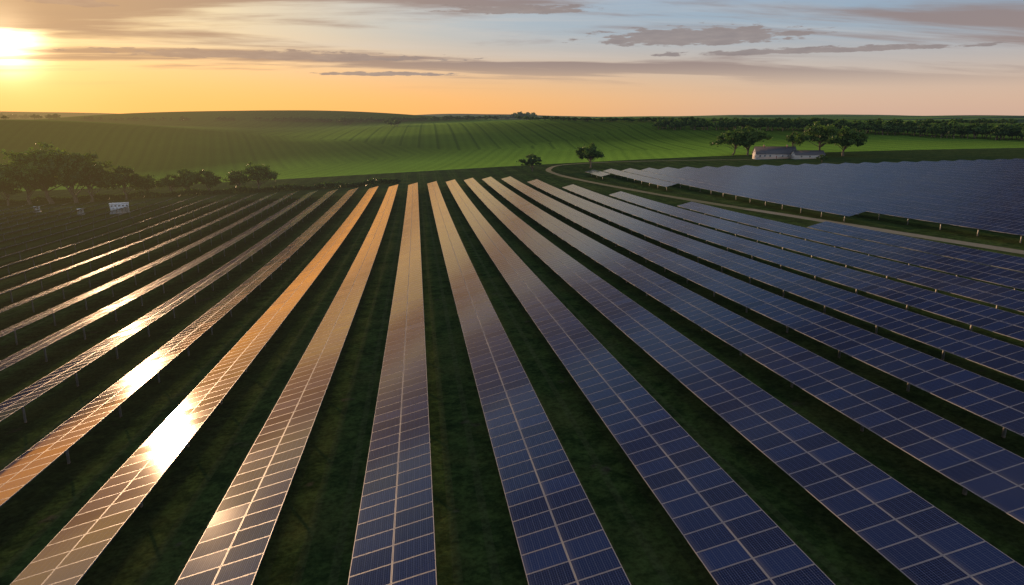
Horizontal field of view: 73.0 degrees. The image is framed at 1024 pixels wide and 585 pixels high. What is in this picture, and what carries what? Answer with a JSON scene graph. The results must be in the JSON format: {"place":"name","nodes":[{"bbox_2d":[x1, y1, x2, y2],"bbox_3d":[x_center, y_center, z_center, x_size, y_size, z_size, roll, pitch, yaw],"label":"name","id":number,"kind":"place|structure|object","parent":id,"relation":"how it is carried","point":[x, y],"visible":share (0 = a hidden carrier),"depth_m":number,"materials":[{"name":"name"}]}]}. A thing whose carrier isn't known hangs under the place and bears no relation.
{"place":"outdoors","nodes":[
{"label":"outdoors","id":0,"kind":"place"},
{"bbox_2d":[0,110,1023,584],"bbox_3d":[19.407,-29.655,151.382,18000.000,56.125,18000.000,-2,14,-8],"label":"ground","id":1,"kind":"structure","parent":0,"point":[162,530],"depth_m":64.78,"materials":[{"name":"green plant"}]},
{"bbox_2d":[0,179,21,205],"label":"tree","id":2,"kind":"object","parent":1,"relation":"on","point":[10,190],"visible":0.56,"depth_m":242.59,"materials":[{"name":"green plant"}]},
{"bbox_2d":[0,160,55,204],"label":"tree","id":3,"kind":"object","parent":1,"relation":"on","point":[24,184],"visible":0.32,"depth_m":240.98,"materials":[{"name":"green plant"}]},
{"bbox_2d":[33,206,41,212],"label":"electrical cabinet","id":4,"kind":"object","parent":1,"relation":"on","point":[37,208],"visible":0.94,"depth_m":219.88,"materials":[{"name":"metal"}]},
{"bbox_2d":[0,142,110,203],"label":"tree","id":5,"kind":"object","parent":1,"relation":"on","point":[28,165],"visible":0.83,"depth_m":236.58,"materials":[{"name":"green plant"}]},
{"bbox_2d":[39,150,114,202],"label":"tree","id":6,"kind":"object","parent":1,"relation":"on","point":[65,166],"visible":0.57,"depth_m":239.88,"materials":[{"name":"green plant"}]},
{"bbox_2d":[77,208,84,214],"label":"electrical cabinet","id":7,"kind":"object","parent":1,"relation":"on","point":[81,211],"visible":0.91,"depth_m":208.09,"materials":[{"name":"metal"}]},
{"bbox_2d":[55,161,125,201],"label":"tree","id":8,"kind":"object","parent":1,"relation":"on","point":[97,180],"visible":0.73,"depth_m":243.84,"materials":[{"name":"green plant"}]},
{"bbox_2d":[109,202,130,213],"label":"inverter station","id":9,"kind":"object","parent":1,"relation":"on","point":[115,206],"visible":0.92,"depth_m":207.43,"materials":[{"name":"paint"}]},
{"bbox_2d":[105,165,153,199],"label":"tree","id":10,"kind":"object","parent":1,"relation":"on","point":[133,180],"visible":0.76,"depth_m":249.95,"materials":[{"name":"green plant"}]},
{"bbox_2d":[134,175,165,190],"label":"tree","id":11,"kind":"object","parent":1,"relation":"on","point":[156,184],"visible":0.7,"depth_m":256.32,"materials":[{"name":"green plant"}]},
{"bbox_2d":[159,174,180,191],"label":"tree","id":12,"kind":"object","parent":1,"relation":"on","point":[165,181],"visible":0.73,"depth_m":255.04,"materials":[{"name":"green plant"}]},
{"bbox_2d":[175,168,204,194],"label":"tree","id":13,"kind":"object","parent":1,"relation":"on","point":[188,177],"visible":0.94,"depth_m":254.56,"materials":[{"name":"green plant"}]},
{"bbox_2d":[0,178,402,204],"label":"hedge row","id":14,"kind":"object","parent":1,"relation":"on","point":[147,194],"visible":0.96,"depth_m":256.80,"materials":[{"name":"green plant"}]},
{"bbox_2d":[192,169,221,190],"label":"tree","id":15,"kind":"object","parent":1,"relation":"on","point":[209,179],"visible":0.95,"depth_m":255.43,"materials":[{"name":"green plant"}]},
{"bbox_2d":[222,169,248,185],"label":"tree","id":16,"kind":"object","parent":1,"relation":"on","point":[233,178],"visible":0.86,"depth_m":257.78,"materials":[{"name":"green plant"}]},
{"bbox_2d":[238,161,279,189],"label":"tree","id":17,"kind":"object","parent":1,"relation":"on","point":[258,172],"visible":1,"depth_m":254.58,"materials":[{"name":"green plant"}]},
{"bbox_2d":[340,117,349,122],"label":"tree","id":18,"kind":"object","parent":1,"relation":"on","point":[345,120],"visible":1,"depth_m":821.39,"materials":[{"name":"green plant"}]},
{"bbox_2d":[0,172,1021,506],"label":"support posts","id":19,"kind":"object","parent":1,"relation":"on","point":[964,490],"visible":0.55,"depth_m":121.77,"materials":[{"name":"metal"}]},
{"bbox_2d":[0,159,1023,584],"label":"panel backsheets","id":20,"kind":"object","parent":1,"relation":"on","point":[568,371],"visible":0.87,"depth_m":52.90,"materials":[{"name":"grey plastic"}]},
{"bbox_2d":[0,158,1023,584],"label":"solar panels","id":21,"kind":"object","parent":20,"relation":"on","point":[728,560],"visible":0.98,"depth_m":46.14,"materials":[{"name":"blue glass"}]},
{"bbox_2d":[516,112,527,115],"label":"tree","id":22,"kind":"object","parent":1,"relation":"on","point":[520,114],"visible":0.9,"depth_m":1768.66,"materials":[{"name":"green plant"}]},
{"bbox_2d":[516,154,541,170],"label":"tree","id":23,"kind":"object","parent":1,"relation":"on","point":[531,161],"visible":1,"depth_m":289.85,"materials":[{"name":"green plant"}]},
{"bbox_2d":[575,142,604,167],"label":"tree","id":24,"kind":"object","parent":1,"relation":"on","point":[589,152],"visible":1,"depth_m":294.19,"materials":[{"name":"green plant"}]},
{"bbox_2d":[652,119,664,128],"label":"tree","id":25,"kind":"object","parent":1,"relation":"on","point":[658,123],"visible":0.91,"depth_m":574.45,"materials":[{"name":"green plant"}]},
{"bbox_2d":[663,119,670,128],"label":"tree","id":26,"kind":"object","parent":1,"relation":"on","point":[665,121],"visible":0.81,"depth_m":577.54,"materials":[{"name":"green plant"}]},
{"bbox_2d":[669,121,681,127],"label":"tree","id":27,"kind":"object","parent":1,"relation":"on","point":[670,123],"visible":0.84,"depth_m":571.07,"materials":[{"name":"green plant"}]},
{"bbox_2d":[669,120,684,129],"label":"tree","id":28,"kind":"object","parent":1,"relation":"on","point":[675,123],"visible":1,"depth_m":570.21,"materials":[{"name":"green plant"}]},
{"bbox_2d":[689,116,698,127],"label":"tree","id":29,"kind":"object","parent":1,"relation":"on","point":[691,118],"visible":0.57,"depth_m":588.94,"materials":[{"name":"green plant"}]},
{"bbox_2d":[691,122,699,129],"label":"tree","id":30,"kind":"object","parent":1,"relation":"on","point":[694,124],"visible":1,"depth_m":570.13,"materials":[{"name":"green plant"}]},
{"bbox_2d":[703,120,711,129],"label":"tree","id":31,"kind":"object","parent":1,"relation":"on","point":[708,124],"visible":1,"depth_m":567.92,"materials":[{"name":"green plant"}]},
{"bbox_2d":[722,121,730,129],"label":"tree","id":32,"kind":"object","parent":1,"relation":"on","point":[726,125],"visible":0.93,"depth_m":565.41,"materials":[{"name":"green plant"}]},
{"bbox_2d":[709,128,747,154],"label":"tree","id":33,"kind":"object","parent":1,"relation":"on","point":[732,137],"visible":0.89,"depth_m":340.75,"materials":[{"name":"green plant"}]},
{"bbox_2d":[727,118,742,127],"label":"tree","id":34,"kind":"object","parent":1,"relation":"on","point":[736,121],"visible":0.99,"depth_m":564.55,"materials":[{"name":"green plant"}]},
{"bbox_2d":[741,120,756,126],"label":"tree","id":35,"kind":"object","parent":1,"relation":"on","point":[749,122],"visible":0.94,"depth_m":558.36,"materials":[{"name":"green plant"}]},
{"bbox_2d":[735,126,771,154],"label":"tree","id":36,"kind":"object","parent":1,"relation":"on","point":[753,135],"visible":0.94,"depth_m":336.27,"materials":[{"name":"green plant"}]},
{"bbox_2d":[757,118,767,129],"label":"tree","id":37,"kind":"object","parent":1,"relation":"on","point":[760,121],"visible":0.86,"depth_m":555.85,"materials":[{"name":"green plant"}]},
{"bbox_2d":[761,120,772,130],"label":"tree","id":38,"kind":"object","parent":1,"relation":"on","point":[767,125],"visible":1,"depth_m":553.88,"materials":[{"name":"green plant"}]},
{"bbox_2d":[752,145,795,158],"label":"farmhouse","id":39,"kind":"object","parent":1,"relation":"on","point":[771,152],"visible":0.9,"depth_m":309.51,"materials":[{"name":"tile"}]},
{"bbox_2d":[768,119,779,130],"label":"tree","id":40,"kind":"object","parent":1,"relation":"on","point":[775,123],"visible":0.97,"depth_m":554.15,"materials":[{"name":"green plant"}]},
{"bbox_2d":[778,119,791,129],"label":"tree","id":41,"kind":"object","parent":1,"relation":"on","point":[781,121],"visible":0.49,"depth_m":559.11,"materials":[{"name":"green plant"}]},
{"bbox_2d":[786,131,807,145],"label":"tree","id":42,"kind":"object","parent":1,"relation":"on","point":[790,137],"visible":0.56,"depth_m":362.77,"materials":[{"name":"green plant"}]},
{"bbox_2d":[792,118,801,128],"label":"tree","id":43,"kind":"object","parent":1,"relation":"on","point":[798,122],"visible":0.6,"depth_m":552.19,"materials":[{"name":"green plant"}]},
{"bbox_2d":[796,120,811,130],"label":"tree","id":44,"kind":"object","parent":1,"relation":"on","point":[803,124],"visible":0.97,"depth_m":541.97,"materials":[{"name":"green plant"}]},
{"bbox_2d":[790,150,825,158],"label":"farm barn","id":45,"kind":"structure","parent":1,"relation":"on","point":[804,154],"depth_m":304.26,"materials":[{"name":"tile"}]},
{"bbox_2d":[793,121,838,149],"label":"tree","id":46,"kind":"object","parent":1,"relation":"on","point":[822,133],"visible":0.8,"depth_m":329.03,"materials":[{"name":"green plant"}]},
{"bbox_2d":[816,154,827,162],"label":"tree","id":47,"kind":"object","parent":1,"relation":"on","point":[821,157],"visible":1,"depth_m":278.41,"materials":[{"name":"green plant"}]},
{"bbox_2d":[831,120,844,126],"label":"tree","id":48,"kind":"object","parent":1,"relation":"on","point":[840,124],"visible":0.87,"depth_m":523.10,"materials":[{"name":"green plant"}]},
{"bbox_2d":[825,125,869,155],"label":"tree","id":49,"kind":"object","parent":1,"relation":"on","point":[846,137],"visible":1,"depth_m":312.29,"materials":[{"name":"green plant"}]},
{"bbox_2d":[845,121,854,128],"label":"tree","id":50,"kind":"object","parent":1,"relation":"on","point":[847,123],"visible":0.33,"depth_m":526.87,"materials":[{"name":"green plant"}]},
{"bbox_2d":[858,121,870,133],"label":"tree","id":51,"kind":"object","parent":1,"relation":"on","point":[865,126],"visible":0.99,"depth_m":511.76,"materials":[{"name":"green plant"}]},
{"bbox_2d":[868,120,882,133],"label":"tree","id":52,"kind":"object","parent":1,"relation":"on","point":[877,122],"visible":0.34,"depth_m":512.90,"materials":[{"name":"green plant"}]},
{"bbox_2d":[870,124,880,133],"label":"tree","id":53,"kind":"object","parent":1,"relation":"on","point":[875,127],"visible":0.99,"depth_m":508.47,"materials":[{"name":"green plant"}]},
{"bbox_2d":[876,122,891,134],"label":"tree","id":54,"kind":"object","parent":1,"relation":"on","point":[884,126],"visible":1,"depth_m":503.23,"materials":[{"name":"green plant"}]},
{"bbox_2d":[887,119,903,133],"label":"tree","id":55,"kind":"object","parent":1,"relation":"on","point":[899,122],"visible":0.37,"depth_m":508.17,"materials":[{"name":"green plant"}]},
{"bbox_2d":[891,126,903,133],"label":"tree","id":56,"kind":"object","parent":1,"relation":"on","point":[896,129],"visible":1,"depth_m":497.27,"materials":[{"name":"green plant"}]},
{"bbox_2d":[898,121,907,134],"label":"tree","id":57,"kind":"object","parent":1,"relation":"on","point":[903,126],"visible":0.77,"depth_m":501.68,"materials":[{"name":"green plant"}]},
{"bbox_2d":[908,122,919,135],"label":"tree","id":58,"kind":"object","parent":1,"relation":"on","point":[915,124],"visible":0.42,"depth_m":493.51,"materials":[{"name":"green plant"}]},
{"bbox_2d":[910,123,927,136],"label":"tree","id":59,"kind":"object","parent":1,"relation":"on","point":[921,128],"visible":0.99,"depth_m":483.30,"materials":[{"name":"green plant"}]},
{"bbox_2d":[925,123,938,136],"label":"tree","id":60,"kind":"object","parent":1,"relation":"on","point":[928,129],"visible":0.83,"depth_m":475.01,"materials":[{"name":"green plant"}]},
{"bbox_2d":[927,126,940,137],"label":"tree","id":61,"kind":"object","parent":1,"relation":"on","point":[931,132],"visible":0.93,"depth_m":474.35,"materials":[{"name":"green plant"}]},
{"bbox_2d":[931,126,947,137],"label":"tree","id":62,"kind":"object","parent":1,"relation":"on","point":[942,129],"visible":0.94,"depth_m":470.93,"materials":[{"name":"green plant"}]},
{"bbox_2d":[944,125,952,137],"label":"tree","id":63,"kind":"object","parent":1,"relation":"on","point":[946,127],"visible":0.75,"depth_m":470.34,"materials":[{"name":"green plant"}]},
{"bbox_2d":[947,121,953,136],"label":"tree","id":64,"kind":"object","parent":1,"relation":"on","point":[949,124],"visible":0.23,"depth_m":477.40,"materials":[{"name":"green plant"}]},
{"bbox_2d":[947,125,962,138],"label":"tree","id":65,"kind":"object","parent":1,"relation":"on","point":[955,128],"visible":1,"depth_m":463.10,"materials":[{"name":"green plant"}]},
{"bbox_2d":[955,125,965,137],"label":"tree","id":66,"kind":"object","parent":1,"relation":"on","point":[960,132],"visible":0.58,"depth_m":468.44,"materials":[{"name":"green plant"}]},
{"bbox_2d":[960,125,973,137],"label":"tree","id":67,"kind":"object","parent":1,"relation":"on","point":[968,132],"visible":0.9,"depth_m":462.39,"materials":[{"name":"green plant"}]},
{"bbox_2d":[963,123,984,135],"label":"tree","id":68,"kind":"object","parent":1,"relation":"on","point":[967,127],"visible":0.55,"depth_m":462.86,"materials":[{"name":"green plant"}]},
{"bbox_2d":[971,124,987,138],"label":"tree","id":69,"kind":"object","parent":1,"relation":"on","point":[979,130],"visible":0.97,"depth_m":458.73,"materials":[{"name":"green plant"}]},
{"bbox_2d":[986,123,993,138],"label":"tree","id":70,"kind":"object","parent":1,"relation":"on","point":[990,125],"visible":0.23,"depth_m":458.38,"materials":[{"name":"green plant"}]},
{"bbox_2d":[987,125,1011,139],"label":"tree","id":71,"kind":"object","parent":1,"relation":"on","point":[997,130],"visible":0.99,"depth_m":442.54,"materials":[{"name":"green plant"}]},
{"bbox_2d":[1006,123,1022,139],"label":"tree","id":72,"kind":"object","parent":1,"relation":"on","point":[1011,126],"visible":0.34,"depth_m":444.24,"materials":[{"name":"green plant"}]},
{"bbox_2d":[1009,124,1023,139],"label":"tree","id":73,"kind":"object","parent":1,"relation":"on","point":[1014,129],"visible":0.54,"depth_m":439.60,"materials":[{"name":"green plant"}]},
{"bbox_2d":[1018,127,1023,136],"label":"tree","id":74,"kind":"object","parent":1,"relation":"on","point":[1022,133],"visible":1,"depth_m":429.76,"materials":[{"name":"green plant"}]},
{"bbox_2d":[0,0,1023,116],"label":"sky","id":75,"kind":"structure","parent":0,"point":[592,58],"materials":[{"name":"orange"}]},
{"bbox_2d":[546,160,1023,253],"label":"gravel track","id":76,"kind":"structure","parent":0,"point":[903,233],"depth_m":130.30,"materials":[{"name":"gravel"}]}
]}

